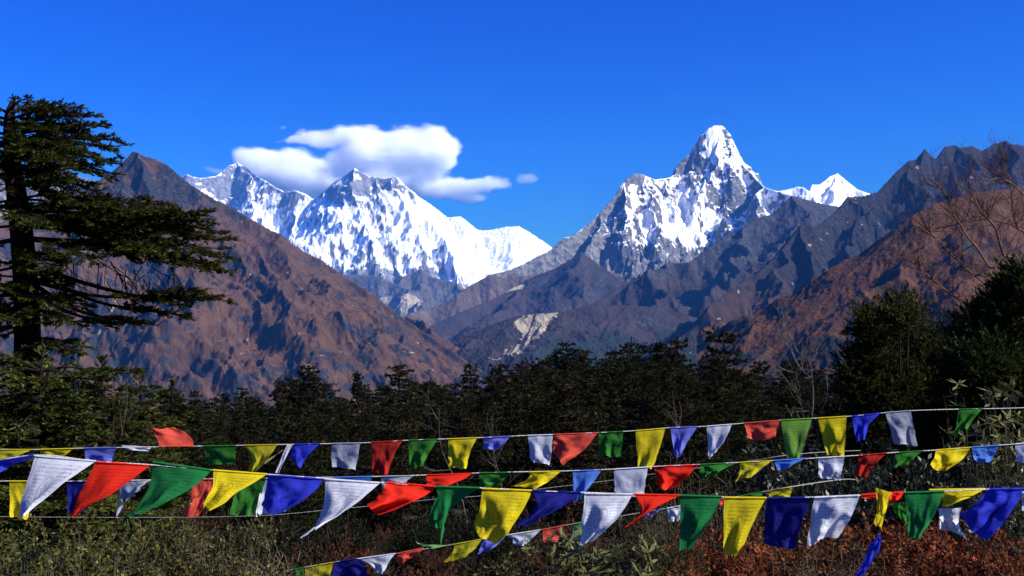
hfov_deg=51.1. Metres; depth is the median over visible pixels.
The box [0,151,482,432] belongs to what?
mountain
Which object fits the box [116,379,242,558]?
fir tree
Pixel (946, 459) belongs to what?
prayer flag
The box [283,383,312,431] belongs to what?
fir tree
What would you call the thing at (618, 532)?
shrub
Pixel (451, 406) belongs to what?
fir tree
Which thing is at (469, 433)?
fir tree
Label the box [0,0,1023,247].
sky
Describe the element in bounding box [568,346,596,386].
fir tree
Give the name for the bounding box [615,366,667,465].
fir tree
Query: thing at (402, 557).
prayer flag
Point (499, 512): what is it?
prayer flag
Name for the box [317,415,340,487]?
fir tree
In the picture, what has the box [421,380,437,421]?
fir tree
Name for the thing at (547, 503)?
prayer flag
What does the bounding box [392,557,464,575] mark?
shrub
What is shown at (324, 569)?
prayer flag
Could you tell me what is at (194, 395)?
fir tree
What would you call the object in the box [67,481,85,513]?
prayer flag
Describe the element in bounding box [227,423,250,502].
fir tree
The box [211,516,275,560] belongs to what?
shrub
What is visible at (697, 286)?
mountain
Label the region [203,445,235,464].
prayer flag
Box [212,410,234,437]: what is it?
fir tree
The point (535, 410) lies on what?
fir tree
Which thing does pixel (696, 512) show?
prayer flag
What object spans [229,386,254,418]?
fir tree
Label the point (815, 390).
fir tree
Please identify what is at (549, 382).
fir tree
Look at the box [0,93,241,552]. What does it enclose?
fir tree
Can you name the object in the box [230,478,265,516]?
prayer flag
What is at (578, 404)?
fir tree
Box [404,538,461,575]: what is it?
shrub
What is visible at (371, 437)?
fir tree
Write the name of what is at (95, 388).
fir tree
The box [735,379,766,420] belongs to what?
fir tree
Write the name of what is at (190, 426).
fir tree
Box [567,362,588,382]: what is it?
fir tree
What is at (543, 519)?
shrub
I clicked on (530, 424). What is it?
fir tree
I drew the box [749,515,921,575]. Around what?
shrub
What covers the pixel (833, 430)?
prayer flag
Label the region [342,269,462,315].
mountain
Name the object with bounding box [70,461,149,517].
prayer flag
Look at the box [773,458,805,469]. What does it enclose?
prayer flag
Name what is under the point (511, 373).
fir tree
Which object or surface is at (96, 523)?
fir tree
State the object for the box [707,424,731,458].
prayer flag
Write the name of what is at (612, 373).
fir tree
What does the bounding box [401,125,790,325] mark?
mountain
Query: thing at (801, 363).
fir tree
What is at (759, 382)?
fir tree
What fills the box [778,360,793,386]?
fir tree
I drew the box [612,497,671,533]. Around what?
shrub
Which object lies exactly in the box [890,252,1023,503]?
conifer tree
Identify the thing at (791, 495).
shrub
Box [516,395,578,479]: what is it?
fir tree
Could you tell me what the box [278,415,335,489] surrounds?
fir tree
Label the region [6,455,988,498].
flag string
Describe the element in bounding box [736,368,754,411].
fir tree
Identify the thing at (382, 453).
prayer flag
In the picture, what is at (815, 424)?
fir tree
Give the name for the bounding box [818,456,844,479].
prayer flag
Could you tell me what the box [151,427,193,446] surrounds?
prayer flag
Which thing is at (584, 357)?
fir tree
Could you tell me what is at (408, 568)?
shrub
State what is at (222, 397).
fir tree
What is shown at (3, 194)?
mountain
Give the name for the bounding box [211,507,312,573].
shrub
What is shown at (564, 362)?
fir tree
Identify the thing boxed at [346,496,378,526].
shrub
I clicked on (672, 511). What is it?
prayer flag
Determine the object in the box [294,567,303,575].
prayer flag
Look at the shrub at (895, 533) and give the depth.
6.25 m
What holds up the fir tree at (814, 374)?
on the ground
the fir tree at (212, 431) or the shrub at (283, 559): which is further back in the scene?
the fir tree at (212, 431)
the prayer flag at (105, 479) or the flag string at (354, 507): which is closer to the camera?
the prayer flag at (105, 479)
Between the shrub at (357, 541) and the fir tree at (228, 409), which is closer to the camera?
the shrub at (357, 541)
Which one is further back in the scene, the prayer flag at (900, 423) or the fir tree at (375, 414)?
the fir tree at (375, 414)
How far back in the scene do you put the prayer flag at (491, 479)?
6.95 m
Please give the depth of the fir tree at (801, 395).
124.34 m
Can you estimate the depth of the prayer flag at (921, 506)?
4.26 m
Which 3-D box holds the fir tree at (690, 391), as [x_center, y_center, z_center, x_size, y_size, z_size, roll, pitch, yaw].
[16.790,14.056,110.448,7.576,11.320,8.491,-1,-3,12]
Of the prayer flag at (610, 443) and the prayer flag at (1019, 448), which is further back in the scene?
the prayer flag at (610, 443)
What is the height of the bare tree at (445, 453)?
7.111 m
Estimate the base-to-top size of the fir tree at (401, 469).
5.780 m
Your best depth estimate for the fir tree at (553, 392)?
103.16 m
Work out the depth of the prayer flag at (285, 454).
8.42 m
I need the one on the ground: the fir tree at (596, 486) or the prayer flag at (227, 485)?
the fir tree at (596, 486)
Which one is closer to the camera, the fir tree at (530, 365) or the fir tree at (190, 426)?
the fir tree at (190, 426)
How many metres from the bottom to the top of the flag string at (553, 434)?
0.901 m
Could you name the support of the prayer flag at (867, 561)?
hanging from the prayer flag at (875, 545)
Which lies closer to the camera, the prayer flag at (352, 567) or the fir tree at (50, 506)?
the prayer flag at (352, 567)
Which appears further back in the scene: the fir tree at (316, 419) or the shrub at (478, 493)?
the fir tree at (316, 419)
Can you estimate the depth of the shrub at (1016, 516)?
7.92 m
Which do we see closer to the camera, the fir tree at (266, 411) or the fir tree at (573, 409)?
the fir tree at (573, 409)
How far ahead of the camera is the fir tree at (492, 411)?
103.77 m
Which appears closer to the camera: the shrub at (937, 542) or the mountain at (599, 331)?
the shrub at (937, 542)
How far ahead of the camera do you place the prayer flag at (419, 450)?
8.45 m
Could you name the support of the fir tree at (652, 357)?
on the ground
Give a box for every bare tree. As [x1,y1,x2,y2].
[97,355,175,526]
[404,392,478,523]
[478,402,525,487]
[661,392,723,505]
[763,291,833,484]
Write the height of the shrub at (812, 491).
2.497 m
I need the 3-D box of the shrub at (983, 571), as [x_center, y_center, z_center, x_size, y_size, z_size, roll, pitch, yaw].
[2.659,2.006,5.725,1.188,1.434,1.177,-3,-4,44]
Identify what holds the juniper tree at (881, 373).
on the ground
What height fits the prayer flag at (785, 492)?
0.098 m
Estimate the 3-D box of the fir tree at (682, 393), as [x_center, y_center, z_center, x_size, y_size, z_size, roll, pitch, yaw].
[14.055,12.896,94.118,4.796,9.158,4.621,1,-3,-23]
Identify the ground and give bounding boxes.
[176,463,811,575]
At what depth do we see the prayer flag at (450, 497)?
4.26 m
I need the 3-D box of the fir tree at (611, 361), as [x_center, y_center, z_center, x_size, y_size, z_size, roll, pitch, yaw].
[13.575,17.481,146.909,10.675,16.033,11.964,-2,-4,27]
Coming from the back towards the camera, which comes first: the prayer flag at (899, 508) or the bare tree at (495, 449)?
the bare tree at (495, 449)
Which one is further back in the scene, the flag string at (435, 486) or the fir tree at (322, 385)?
the fir tree at (322, 385)
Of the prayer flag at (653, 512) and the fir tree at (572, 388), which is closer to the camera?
the prayer flag at (653, 512)
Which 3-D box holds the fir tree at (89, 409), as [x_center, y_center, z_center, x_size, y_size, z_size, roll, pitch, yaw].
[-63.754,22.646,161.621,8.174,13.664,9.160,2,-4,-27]
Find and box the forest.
[6,359,844,497]
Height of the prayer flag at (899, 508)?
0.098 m
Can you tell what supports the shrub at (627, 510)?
on the ground
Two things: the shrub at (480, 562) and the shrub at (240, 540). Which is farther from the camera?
the shrub at (240, 540)
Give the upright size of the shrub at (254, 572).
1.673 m
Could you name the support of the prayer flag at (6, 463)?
hanging from the flag string at (435, 486)
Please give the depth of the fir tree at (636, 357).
152.67 m
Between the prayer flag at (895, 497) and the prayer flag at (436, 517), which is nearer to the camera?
the prayer flag at (895, 497)
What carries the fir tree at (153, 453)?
on the ground
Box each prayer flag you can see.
[0,449,31,459]
[0,454,33,471]
[9,480,28,519]
[19,455,95,516]
[39,448,72,455]
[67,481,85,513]
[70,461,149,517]
[84,447,116,461]
[116,461,210,527]
[116,480,150,515]
[122,445,150,450]
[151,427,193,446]
[183,478,211,517]
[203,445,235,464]
[203,469,266,510]
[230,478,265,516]
[244,444,276,471]
[256,479,267,516]
[262,475,322,514]
[265,449,283,463]
[275,444,292,472]
[289,443,319,467]
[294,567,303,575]
[300,527,315,538]
[305,562,332,575]
[315,478,379,528]
[331,442,360,469]
[332,557,366,575]
[333,476,372,480]
[358,553,394,573]
[367,481,435,514]
[371,440,402,474]
[381,475,412,489]
[397,548,422,565]
[409,439,437,473]
[416,541,444,548]
[426,473,471,485]
[430,497,441,528]
[435,486,479,542]
[444,539,481,561]
[448,437,476,468]
[474,488,531,543]
[477,538,503,554]
[479,472,512,487]
[483,436,510,449]
[507,529,540,545]
[511,471,559,488]
[516,490,580,526]
[528,434,552,465]
[543,525,563,541]
[553,432,596,464]
[573,469,600,501]
[573,522,581,538]
[580,493,631,545]
[599,431,622,456]
[614,467,647,496]
[623,493,679,528]
[636,428,664,468]
[644,509,660,519]
[653,464,697,489]
[667,505,679,521]
[670,426,697,456]
[679,494,721,550]
[699,462,736,479]
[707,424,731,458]
[717,498,723,507]
[723,496,765,555]
[735,460,771,482]
[739,491,762,496]
[744,420,779,439]
[763,496,812,549]
[767,486,792,496]
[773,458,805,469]
[781,418,811,457]
[808,494,859,546]
[818,416,846,455]
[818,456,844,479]
[852,413,880,441]
[854,453,886,476]
[854,546,875,575]
[861,491,904,498]
[869,534,880,553]
[874,488,891,526]
[886,410,917,445]
[889,450,922,469]
[890,492,903,503]
[891,502,906,523]
[904,490,944,539]
[929,488,984,506]
[930,447,969,470]
[938,508,965,538]
[954,408,982,439]
[959,488,1023,539]
[972,445,998,462]
[1015,443,1023,462]
[1022,491,1023,510]
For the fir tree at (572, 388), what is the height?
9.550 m
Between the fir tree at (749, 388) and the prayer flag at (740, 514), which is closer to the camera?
the prayer flag at (740, 514)
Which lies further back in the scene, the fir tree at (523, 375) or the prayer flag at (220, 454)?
the fir tree at (523, 375)
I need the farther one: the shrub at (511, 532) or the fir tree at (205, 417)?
the fir tree at (205, 417)
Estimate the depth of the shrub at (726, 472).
66.38 m
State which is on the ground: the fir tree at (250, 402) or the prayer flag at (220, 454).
the fir tree at (250, 402)
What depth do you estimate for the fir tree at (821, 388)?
102.11 m
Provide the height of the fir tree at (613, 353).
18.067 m
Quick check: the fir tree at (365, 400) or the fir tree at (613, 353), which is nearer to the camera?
the fir tree at (365, 400)
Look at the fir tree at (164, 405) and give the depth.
181.18 m
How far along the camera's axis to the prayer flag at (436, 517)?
4.33 m
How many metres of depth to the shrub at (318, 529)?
47.30 m
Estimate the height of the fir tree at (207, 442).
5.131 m
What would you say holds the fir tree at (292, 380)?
on the ground
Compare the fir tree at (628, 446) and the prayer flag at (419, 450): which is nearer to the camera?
the prayer flag at (419, 450)
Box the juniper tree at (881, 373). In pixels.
[801,280,966,536]
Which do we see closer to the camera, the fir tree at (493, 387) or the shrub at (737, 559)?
the shrub at (737, 559)
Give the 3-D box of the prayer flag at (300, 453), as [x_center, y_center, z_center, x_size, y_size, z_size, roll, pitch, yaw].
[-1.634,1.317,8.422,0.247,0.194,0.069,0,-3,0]
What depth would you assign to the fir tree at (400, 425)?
63.99 m
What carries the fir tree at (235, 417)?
on the ground
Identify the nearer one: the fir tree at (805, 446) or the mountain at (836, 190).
the fir tree at (805, 446)
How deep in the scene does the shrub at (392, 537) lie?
39.48 m
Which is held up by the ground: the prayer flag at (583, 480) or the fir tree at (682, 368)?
the fir tree at (682, 368)
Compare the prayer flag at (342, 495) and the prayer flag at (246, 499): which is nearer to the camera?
the prayer flag at (342, 495)
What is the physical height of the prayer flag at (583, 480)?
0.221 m
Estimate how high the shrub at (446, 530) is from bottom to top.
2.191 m
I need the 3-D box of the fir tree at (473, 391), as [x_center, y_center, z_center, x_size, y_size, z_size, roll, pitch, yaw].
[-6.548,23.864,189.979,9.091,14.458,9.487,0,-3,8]
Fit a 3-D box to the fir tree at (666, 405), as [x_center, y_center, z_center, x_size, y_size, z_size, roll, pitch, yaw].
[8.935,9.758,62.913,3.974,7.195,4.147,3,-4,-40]
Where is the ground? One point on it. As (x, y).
(455, 509)
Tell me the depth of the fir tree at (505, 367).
209.19 m
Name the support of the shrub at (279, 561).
on the ground
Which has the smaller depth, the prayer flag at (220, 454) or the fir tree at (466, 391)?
the prayer flag at (220, 454)
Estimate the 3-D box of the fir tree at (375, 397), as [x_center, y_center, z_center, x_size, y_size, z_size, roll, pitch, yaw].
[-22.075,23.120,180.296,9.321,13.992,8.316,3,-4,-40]
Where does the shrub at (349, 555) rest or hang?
on the ground
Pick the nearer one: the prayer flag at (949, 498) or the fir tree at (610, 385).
the prayer flag at (949, 498)
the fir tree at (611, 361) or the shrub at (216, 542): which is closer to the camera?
the shrub at (216, 542)
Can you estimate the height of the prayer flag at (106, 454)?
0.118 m
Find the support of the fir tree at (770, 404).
on the ground
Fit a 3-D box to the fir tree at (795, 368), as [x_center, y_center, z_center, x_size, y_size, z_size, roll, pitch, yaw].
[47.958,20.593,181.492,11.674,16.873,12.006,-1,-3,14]
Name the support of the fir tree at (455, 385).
on the ground
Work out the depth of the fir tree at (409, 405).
117.53 m
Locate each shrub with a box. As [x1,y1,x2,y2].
[0,514,158,575]
[0,525,172,575]
[38,495,252,575]
[105,494,319,575]
[122,518,214,575]
[147,506,277,575]
[176,507,233,548]
[200,432,324,538]
[204,517,307,575]
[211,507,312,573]
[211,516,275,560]
[241,533,313,575]
[282,463,364,533]
[285,524,391,575]
[290,521,386,575]
[291,533,308,560]
[293,549,370,575]
[297,501,392,559]
[310,508,397,573]
[310,515,357,545]
[324,470,395,522]
[330,533,385,557]
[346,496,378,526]
[369,510,418,554]
[371,498,478,575]
[381,523,434,556]
[386,504,467,551]
[386,564,431,575]
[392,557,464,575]
[402,503,471,533]
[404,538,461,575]
[428,536,502,575]
[435,560,509,575]
[439,500,481,553]
[440,512,562,567]
[449,461,565,530]
[449,507,553,561]
[456,536,561,575]
[459,461,510,511]
[464,534,589,575]
[488,538,598,575]
[502,513,607,574]
[513,518,616,574]
[514,524,682,575]
[517,501,620,559]
[556,509,580,529]
[565,457,638,512]
[569,486,651,536]
[590,506,710,575]
[598,511,647,549]
[605,510,679,562]
[609,451,774,567]
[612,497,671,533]
[626,505,705,566]
[643,518,798,575]
[645,449,699,491]
[652,482,723,527]
[663,540,793,575]
[666,486,824,563]
[670,479,833,575]
[701,446,773,495]
[706,430,897,563]
[706,500,875,575]
[731,443,775,494]
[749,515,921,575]
[788,508,972,575]
[792,430,973,569]
[869,510,1023,575]
[887,443,1023,571]
[931,378,1023,575]
[939,528,1023,575]
[948,462,1023,574]
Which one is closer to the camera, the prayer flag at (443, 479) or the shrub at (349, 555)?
the prayer flag at (443, 479)
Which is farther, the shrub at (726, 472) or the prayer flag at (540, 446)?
the shrub at (726, 472)
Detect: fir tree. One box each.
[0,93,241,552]
[0,345,168,575]
[0,386,68,532]
[2,379,142,564]
[52,352,190,563]
[52,394,199,574]
[81,370,210,565]
[83,394,106,411]
[100,392,116,407]
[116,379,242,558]
[148,450,157,456]
[158,389,185,409]
[158,398,175,409]
[167,402,202,451]
[176,436,233,536]
[180,413,225,468]
[181,424,225,515]
[187,388,203,416]
[188,403,200,458]
[191,419,241,474]
[196,438,241,538]
[202,400,222,426]
[207,434,245,529]
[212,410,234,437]
[213,393,231,432]
[221,398,243,429]
[222,422,250,471]
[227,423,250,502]
[228,405,242,454]
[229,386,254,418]
[232,397,269,443]
[239,414,275,473]
[243,395,264,425]
[250,404,280,470]
[257,418,348,503]
[260,414,294,471]
[264,432,324,549]
[266,382,301,440]
[268,379,287,417]
[271,393,288,450]
[271,428,338,549]
[273,386,315,440]
[275,375,316,423]
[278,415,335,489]
[280,365,337,450]
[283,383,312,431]
[304,376,330,461]
[306,414,327,473]
[311,380,349,415]
[313,399,328,430]
[315,417,363,483]
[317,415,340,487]
[320,405,346,468]
[329,420,379,498]
[331,395,353,449]
[343,418,433,532]
[344,369,374,458]
[344,383,373,431]
[345,395,377,430]
[345,403,383,469]
[348,414,377,480]
[357,424,419,539]
[359,420,383,481]
[365,428,431,535]
[367,361,422,434]
[368,384,396,434]
[370,409,417,480]
[374,398,390,440]
[383,389,403,424]
[400,377,426,419]
[402,382,429,419]
[402,398,424,455]
[404,415,468,528]
[408,408,447,507]
[408,413,446,481]
[409,377,446,447]
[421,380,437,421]
[429,387,454,453]
[433,407,485,485]
[434,395,459,473]
[434,402,468,472]
[445,380,467,408]
[448,397,486,470]
[449,359,489,435]
[455,417,486,506]
[455,423,535,521]
[456,386,493,426]
[460,382,484,398]
[462,390,476,437]
[473,392,498,471]
[478,372,512,419]
[482,381,505,422]
[484,362,510,394]
[484,365,509,421]
[489,394,535,451]
[489,411,541,512]
[495,398,554,504]
[503,371,538,416]
[505,366,555,414]
[507,366,527,395]
[507,376,528,426]
[510,357,541,391]
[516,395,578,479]
[516,400,581,524]
[519,383,542,430]
[527,408,621,538]
[533,377,564,427]
[535,354,554,372]
[540,354,565,378]
[544,340,584,410]
[544,383,570,431]
[546,397,613,513]
[547,377,580,431]
[555,380,606,470]
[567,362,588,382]
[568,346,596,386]
[572,392,598,467]
[576,363,617,427]
[578,352,591,390]
[579,375,634,475]
[584,357,639,417]
[592,392,681,519]
[594,377,628,470]
[598,364,636,462]
[599,347,617,386]
[614,336,648,385]
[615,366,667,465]
[618,351,648,437]
[629,380,671,484]
[635,370,664,413]
[638,342,667,367]
[642,369,702,464]
[643,393,699,501]
[647,351,665,388]
[651,340,671,368]
[653,399,737,522]
[657,391,699,505]
[659,356,696,410]
[660,384,683,442]
[662,349,682,370]
[664,345,683,371]
[665,335,694,376]
[666,365,700,400]
[684,397,732,496]
[685,378,717,447]
[689,328,775,441]
[690,381,749,457]
[695,353,728,373]
[698,387,766,488]
[699,364,730,396]
[721,372,745,435]
[724,396,749,453]
[729,399,785,486]
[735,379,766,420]
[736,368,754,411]
[743,373,774,417]
[747,360,780,416]
[749,409,802,494]
[759,391,814,484]
[759,393,780,468]
[768,408,823,490]
[774,360,813,401]
[775,378,798,449]
[776,369,804,418]
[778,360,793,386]
[793,379,806,416]
[797,358,815,380]
[798,390,817,451]
[800,379,823,409]
[802,410,831,502]
[803,394,841,489]
[804,383,841,449]
[809,367,831,405]
[840,303,866,453]
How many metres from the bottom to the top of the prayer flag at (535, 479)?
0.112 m
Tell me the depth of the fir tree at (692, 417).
47.51 m
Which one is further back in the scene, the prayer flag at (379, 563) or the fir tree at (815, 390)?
the fir tree at (815, 390)
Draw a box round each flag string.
[0,444,1014,481]
[0,450,859,517]
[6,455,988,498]
[32,407,1023,449]
[262,479,860,575]
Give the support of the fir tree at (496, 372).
on the ground
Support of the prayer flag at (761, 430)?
hanging from the flag string at (553, 434)
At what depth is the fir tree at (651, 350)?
206.04 m
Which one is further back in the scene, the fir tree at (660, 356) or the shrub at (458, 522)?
the fir tree at (660, 356)
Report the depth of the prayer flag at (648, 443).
8.45 m
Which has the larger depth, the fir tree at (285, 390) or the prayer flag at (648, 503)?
the fir tree at (285, 390)
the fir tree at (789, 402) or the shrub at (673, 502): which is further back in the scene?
the fir tree at (789, 402)
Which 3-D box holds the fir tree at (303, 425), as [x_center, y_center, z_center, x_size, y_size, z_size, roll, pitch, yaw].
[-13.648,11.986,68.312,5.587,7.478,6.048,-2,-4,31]
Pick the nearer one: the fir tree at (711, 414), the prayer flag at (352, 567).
the prayer flag at (352, 567)
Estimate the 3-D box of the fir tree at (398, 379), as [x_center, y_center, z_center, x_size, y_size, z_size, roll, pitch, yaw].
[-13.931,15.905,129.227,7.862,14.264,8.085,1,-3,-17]
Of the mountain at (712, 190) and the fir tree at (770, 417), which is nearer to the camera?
the fir tree at (770, 417)
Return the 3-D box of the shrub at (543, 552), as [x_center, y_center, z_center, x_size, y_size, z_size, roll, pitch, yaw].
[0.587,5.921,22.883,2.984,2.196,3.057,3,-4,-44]
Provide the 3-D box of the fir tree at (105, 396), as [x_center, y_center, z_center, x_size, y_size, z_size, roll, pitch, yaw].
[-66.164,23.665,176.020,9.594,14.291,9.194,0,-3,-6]
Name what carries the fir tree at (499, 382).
on the ground
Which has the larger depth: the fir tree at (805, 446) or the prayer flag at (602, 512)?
the fir tree at (805, 446)
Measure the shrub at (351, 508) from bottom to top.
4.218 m
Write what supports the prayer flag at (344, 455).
hanging from the flag string at (553, 434)
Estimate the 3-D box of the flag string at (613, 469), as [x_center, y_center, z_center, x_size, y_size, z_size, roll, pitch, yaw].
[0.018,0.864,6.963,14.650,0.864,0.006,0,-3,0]
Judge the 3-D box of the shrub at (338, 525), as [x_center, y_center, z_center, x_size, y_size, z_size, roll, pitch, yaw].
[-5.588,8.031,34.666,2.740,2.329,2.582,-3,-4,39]
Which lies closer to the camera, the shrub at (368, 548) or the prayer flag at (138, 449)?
the prayer flag at (138, 449)
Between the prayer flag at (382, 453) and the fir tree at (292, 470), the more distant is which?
the fir tree at (292, 470)
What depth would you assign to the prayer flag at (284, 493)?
4.25 m
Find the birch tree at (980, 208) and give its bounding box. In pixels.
[861,126,1023,345]
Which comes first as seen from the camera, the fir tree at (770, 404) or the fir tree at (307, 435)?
the fir tree at (307, 435)
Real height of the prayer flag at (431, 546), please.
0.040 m
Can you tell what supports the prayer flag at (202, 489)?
hanging from the flag string at (613, 469)
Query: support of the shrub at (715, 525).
on the ground
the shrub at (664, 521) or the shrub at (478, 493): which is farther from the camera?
the shrub at (478, 493)
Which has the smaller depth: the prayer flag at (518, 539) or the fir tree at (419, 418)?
the prayer flag at (518, 539)
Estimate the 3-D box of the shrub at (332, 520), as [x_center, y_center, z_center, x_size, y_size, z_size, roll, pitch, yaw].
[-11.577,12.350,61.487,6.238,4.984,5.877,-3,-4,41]
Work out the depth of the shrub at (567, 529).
32.29 m
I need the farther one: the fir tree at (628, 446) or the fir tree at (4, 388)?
the fir tree at (628, 446)
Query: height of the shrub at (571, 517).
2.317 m
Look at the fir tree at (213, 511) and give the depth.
55.08 m
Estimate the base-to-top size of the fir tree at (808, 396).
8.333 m
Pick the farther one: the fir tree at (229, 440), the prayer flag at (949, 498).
the fir tree at (229, 440)
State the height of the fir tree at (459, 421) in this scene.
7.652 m
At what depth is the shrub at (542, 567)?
20.88 m
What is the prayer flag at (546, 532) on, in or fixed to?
hanging from the flag string at (653, 510)
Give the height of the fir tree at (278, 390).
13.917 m
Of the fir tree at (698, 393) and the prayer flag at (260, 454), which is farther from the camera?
the fir tree at (698, 393)
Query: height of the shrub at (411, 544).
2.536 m
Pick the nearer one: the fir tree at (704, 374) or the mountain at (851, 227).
the fir tree at (704, 374)
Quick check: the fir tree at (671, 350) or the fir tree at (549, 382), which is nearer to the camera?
the fir tree at (549, 382)
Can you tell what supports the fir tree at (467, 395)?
on the ground
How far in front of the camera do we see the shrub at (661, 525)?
25.74 m
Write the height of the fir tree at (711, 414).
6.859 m
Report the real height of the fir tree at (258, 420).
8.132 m
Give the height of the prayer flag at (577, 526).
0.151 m
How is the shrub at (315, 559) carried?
on the ground
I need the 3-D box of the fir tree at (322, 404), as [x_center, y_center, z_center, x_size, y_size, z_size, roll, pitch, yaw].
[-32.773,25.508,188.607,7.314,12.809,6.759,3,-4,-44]
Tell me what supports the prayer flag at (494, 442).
hanging from the flag string at (553, 434)
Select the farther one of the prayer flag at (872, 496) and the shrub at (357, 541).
the shrub at (357, 541)
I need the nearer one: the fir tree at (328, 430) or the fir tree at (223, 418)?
the fir tree at (328, 430)
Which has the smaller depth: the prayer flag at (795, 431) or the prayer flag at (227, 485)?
the prayer flag at (227, 485)
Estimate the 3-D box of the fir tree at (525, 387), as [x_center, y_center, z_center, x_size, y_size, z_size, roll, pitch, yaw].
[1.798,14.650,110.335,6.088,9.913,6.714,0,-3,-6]
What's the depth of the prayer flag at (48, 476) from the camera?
4.24 m
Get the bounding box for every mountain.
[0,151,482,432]
[0,170,95,221]
[182,163,474,288]
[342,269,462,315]
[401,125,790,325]
[429,252,626,340]
[447,216,551,286]
[450,305,697,399]
[587,196,837,317]
[626,140,1023,388]
[696,186,1023,404]
[778,174,868,206]
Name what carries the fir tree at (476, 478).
on the ground
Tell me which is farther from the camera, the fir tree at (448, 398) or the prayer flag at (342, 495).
the fir tree at (448, 398)
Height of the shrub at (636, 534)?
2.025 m
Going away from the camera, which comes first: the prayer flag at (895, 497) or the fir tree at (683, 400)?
the prayer flag at (895, 497)
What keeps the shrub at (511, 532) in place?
on the ground
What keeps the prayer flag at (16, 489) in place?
hanging from the flag string at (613, 469)
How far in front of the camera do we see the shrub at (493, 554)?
28.24 m
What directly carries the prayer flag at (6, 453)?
hanging from the flag string at (553, 434)
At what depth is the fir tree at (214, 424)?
75.69 m
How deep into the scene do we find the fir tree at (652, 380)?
145.97 m
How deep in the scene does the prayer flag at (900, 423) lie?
8.46 m
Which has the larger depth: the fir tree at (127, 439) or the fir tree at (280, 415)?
the fir tree at (280, 415)
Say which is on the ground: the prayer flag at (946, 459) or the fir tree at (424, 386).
the fir tree at (424, 386)
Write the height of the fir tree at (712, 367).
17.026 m
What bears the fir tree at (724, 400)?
on the ground
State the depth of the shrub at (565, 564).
5.83 m
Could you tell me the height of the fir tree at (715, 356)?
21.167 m
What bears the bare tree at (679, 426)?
on the ground
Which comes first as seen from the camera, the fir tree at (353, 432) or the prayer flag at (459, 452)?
the prayer flag at (459, 452)
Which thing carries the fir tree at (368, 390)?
on the ground
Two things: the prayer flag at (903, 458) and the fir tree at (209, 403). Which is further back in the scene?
the fir tree at (209, 403)
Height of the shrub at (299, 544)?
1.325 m
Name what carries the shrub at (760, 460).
on the ground
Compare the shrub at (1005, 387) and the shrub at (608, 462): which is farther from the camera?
the shrub at (608, 462)
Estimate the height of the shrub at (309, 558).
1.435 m
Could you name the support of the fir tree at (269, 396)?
on the ground
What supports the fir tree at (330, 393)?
on the ground
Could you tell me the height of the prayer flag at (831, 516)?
0.227 m
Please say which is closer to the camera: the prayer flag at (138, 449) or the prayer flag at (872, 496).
the prayer flag at (872, 496)
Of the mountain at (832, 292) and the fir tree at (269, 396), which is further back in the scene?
the mountain at (832, 292)
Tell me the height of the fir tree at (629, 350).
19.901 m
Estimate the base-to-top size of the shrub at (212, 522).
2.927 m
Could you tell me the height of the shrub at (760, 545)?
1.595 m
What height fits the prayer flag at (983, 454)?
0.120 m
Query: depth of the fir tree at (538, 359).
201.23 m
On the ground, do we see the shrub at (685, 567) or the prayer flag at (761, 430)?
the shrub at (685, 567)
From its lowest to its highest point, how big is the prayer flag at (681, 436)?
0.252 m
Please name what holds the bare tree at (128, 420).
on the ground
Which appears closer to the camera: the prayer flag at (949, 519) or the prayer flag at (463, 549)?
the prayer flag at (949, 519)
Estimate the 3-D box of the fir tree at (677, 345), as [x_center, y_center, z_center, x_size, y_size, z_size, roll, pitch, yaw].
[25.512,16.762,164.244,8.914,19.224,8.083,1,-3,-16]
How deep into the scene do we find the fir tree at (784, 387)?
137.17 m
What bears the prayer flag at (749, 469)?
hanging from the flag string at (613, 469)
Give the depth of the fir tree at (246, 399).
154.65 m
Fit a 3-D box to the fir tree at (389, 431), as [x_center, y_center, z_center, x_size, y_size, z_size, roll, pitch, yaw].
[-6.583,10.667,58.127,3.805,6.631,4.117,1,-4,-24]
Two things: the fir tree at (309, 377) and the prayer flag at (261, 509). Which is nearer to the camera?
the prayer flag at (261, 509)
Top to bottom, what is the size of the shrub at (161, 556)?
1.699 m
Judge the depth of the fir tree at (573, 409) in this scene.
62.44 m
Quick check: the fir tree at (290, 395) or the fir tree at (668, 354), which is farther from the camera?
the fir tree at (668, 354)
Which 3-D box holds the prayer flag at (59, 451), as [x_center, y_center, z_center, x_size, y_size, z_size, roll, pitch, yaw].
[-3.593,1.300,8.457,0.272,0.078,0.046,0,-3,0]
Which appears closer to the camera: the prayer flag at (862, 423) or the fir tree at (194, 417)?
the prayer flag at (862, 423)
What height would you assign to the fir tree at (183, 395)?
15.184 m
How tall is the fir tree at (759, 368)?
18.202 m
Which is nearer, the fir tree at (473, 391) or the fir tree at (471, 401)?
the fir tree at (471, 401)
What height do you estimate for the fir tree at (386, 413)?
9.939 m
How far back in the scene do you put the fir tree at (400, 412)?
102.45 m

